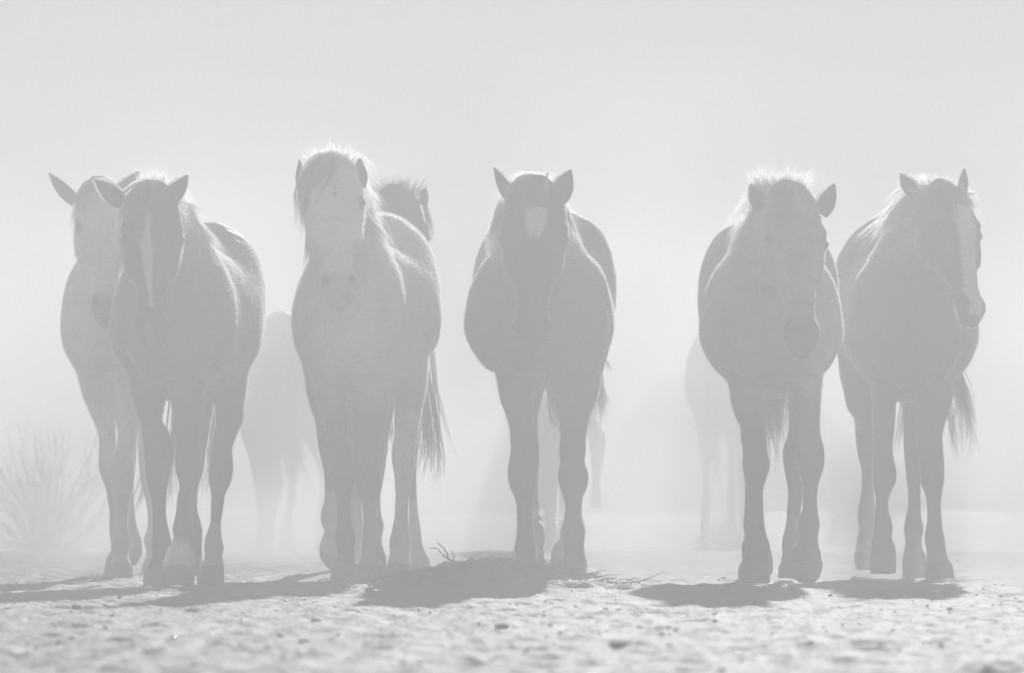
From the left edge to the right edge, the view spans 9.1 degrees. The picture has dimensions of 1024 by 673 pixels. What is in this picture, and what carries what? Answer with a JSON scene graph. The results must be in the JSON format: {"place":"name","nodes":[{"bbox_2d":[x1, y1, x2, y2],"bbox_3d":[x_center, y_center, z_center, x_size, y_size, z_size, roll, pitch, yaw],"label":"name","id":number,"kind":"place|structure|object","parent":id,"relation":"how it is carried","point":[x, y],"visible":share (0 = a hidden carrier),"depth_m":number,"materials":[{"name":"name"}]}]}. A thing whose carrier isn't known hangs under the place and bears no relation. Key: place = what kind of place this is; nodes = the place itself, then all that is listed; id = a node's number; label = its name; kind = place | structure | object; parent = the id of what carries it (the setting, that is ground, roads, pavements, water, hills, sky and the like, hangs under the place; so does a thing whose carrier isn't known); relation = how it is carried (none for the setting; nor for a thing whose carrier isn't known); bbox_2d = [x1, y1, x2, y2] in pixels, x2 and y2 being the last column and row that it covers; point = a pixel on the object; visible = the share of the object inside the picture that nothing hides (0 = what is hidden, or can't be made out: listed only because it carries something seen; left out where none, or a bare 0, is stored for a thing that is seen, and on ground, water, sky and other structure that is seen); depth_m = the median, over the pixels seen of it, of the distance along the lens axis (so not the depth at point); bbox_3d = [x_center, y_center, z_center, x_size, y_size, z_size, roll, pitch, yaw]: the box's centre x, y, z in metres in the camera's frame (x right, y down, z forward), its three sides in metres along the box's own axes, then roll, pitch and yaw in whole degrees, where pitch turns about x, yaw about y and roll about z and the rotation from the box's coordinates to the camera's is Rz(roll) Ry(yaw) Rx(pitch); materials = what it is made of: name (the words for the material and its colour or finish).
{"place":"outdoors","nodes":[
{"label":"outdoors","id":0,"kind":"place"},
{"bbox_2d":[0,509,1023,672],"bbox_3d":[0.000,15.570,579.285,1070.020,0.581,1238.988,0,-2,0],"label":"ground","id":1,"kind":"structure","parent":0,"point":[983,539],"depth_m":18.52,"materials":[{"name":"white sand"}]},
{"bbox_2d":[0,407,171,551],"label":"dry bush","id":2,"kind":"object","parent":1,"relation":"on","point":[42,540],"visible":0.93,"depth_m":37.43,"materials":[{"name":"grey plant"}]},
{"bbox_2d":[47,170,152,577],"bbox_3d":[-1.658,0.184,27.408,0.531,1.706,2.456,0,-2,0],"label":"horse","id":3,"kind":"object","parent":1,"relation":"on","point":[85,312],"visible":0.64,"depth_m":26.88},
{"bbox_2d":[91,162,266,586],"bbox_3d":[-1.297,0.160,25.393,0.615,1.653,2.466,0,-2,0],"label":"horse","id":4,"kind":"object","parent":1,"relation":"on","point":[187,321],"visible":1,"depth_m":24.98},
{"bbox_2d":[240,311,324,551],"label":"horse","id":5,"kind":"object","parent":1,"relation":"on","point":[278,422],"visible":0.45,"depth_m":38.98},
{"bbox_2d":[290,171,441,569],"bbox_3d":[-0.643,0.178,28.439,0.680,1.749,2.373,0,-2,0],"label":"horse","id":6,"kind":"object","parent":1,"relation":"on","point":[402,199],"visible":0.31,"depth_m":28.09},
{"bbox_2d":[292,138,461,583],"bbox_3d":[-0.599,0.109,25.372,0.575,1.737,2.673,0,-2,5],"label":"horse","id":7,"kind":"object","parent":1,"relation":"on","point":[367,319],"visible":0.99,"depth_m":24.96},
{"bbox_2d":[264,542,695,590],"bbox_3d":[-0.120,0.825,22.959,1.526,0.182,1.156,0,-2,0],"label":"brush pile","id":8,"kind":"object","parent":1,"relation":"on","point":[465,564],"visible":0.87,"depth_m":22.82,"materials":[{"name":"grey plant"}]},
{"bbox_2d":[20,553,996,672],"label":"clods","id":9,"kind":"object","parent":1,"relation":"on","point":[612,644],"visible":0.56,"depth_m":15.80,"materials":[{"name":"grey soil"}]},
{"bbox_2d":[0,550,1023,672],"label":"pebbles","id":10,"kind":"object","parent":1,"relation":"on","point":[549,625],"visible":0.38,"depth_m":16.66,"materials":[{"name":"grey stone"}]},
{"bbox_2d":[2,578,1021,672],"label":"quartz chips","id":11,"kind":"object","parent":1,"relation":"on","point":[400,662],"visible":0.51,"depth_m":14.99,"materials":[{"name":"white stone"}]},
{"bbox_2d":[463,166,618,577],"bbox_3d":[0.120,0.179,25.454,0.632,1.616,2.555,0,-2,0],"label":"horse","id":12,"kind":"object","parent":1,"relation":"on","point":[539,313],"visible":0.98,"depth_m":24.88},
{"bbox_2d":[537,390,605,550],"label":"horse","id":13,"kind":"object","parent":1,"relation":"on","point":[549,468],"visible":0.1,"depth_m":36.00},
{"bbox_2d":[685,332,778,550],"bbox_3d":[1.378,0.605,40.516,0.593,1.537,2.086,0,-2,0],"label":"horse","id":14,"kind":"object","parent":1,"relation":"on","point":[707,393],"visible":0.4,"depth_m":40.00},
{"bbox_2d":[696,159,844,583],"bbox_3d":[1.032,0.151,25.415,0.610,1.640,2.477,0,-2,0],"label":"horse","id":15,"kind":"object","parent":1,"relation":"on","point":[771,331],"visible":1,"depth_m":24.86},
{"bbox_2d":[771,434,926,533],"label":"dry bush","id":16,"kind":"object","parent":1,"relation":"on","point":[842,509],"visible":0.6,"depth_m":43.92,"materials":[{"name":"grey plant"}]},
{"bbox_2d":[835,167,986,578],"bbox_3d":[1.744,0.178,27.455,0.703,1.715,2.459,0,-2,0],"label":"horse","id":17,"kind":"object","parent":1,"relation":"on","point":[908,264],"visible":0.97,"depth_m":26.98},
{"bbox_2d":[0,454,1023,513],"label":"hill","id":18,"kind":"structure","parent":0,"point":[1004,474],"depth_m":83.86,"materials":[{"name":"white"}]},
{"bbox_2d":[0,0,1023,508],"label":"sky","id":19,"kind":"structure","parent":0,"point":[659,110],"materials":[{"name":"white"}]},
{"bbox_2d":[582,372,1023,514],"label":"hill","id":20,"kind":"structure","parent":0,"point":[652,463],"depth_m":59.27,"materials":[{"name":"white"}]}
]}

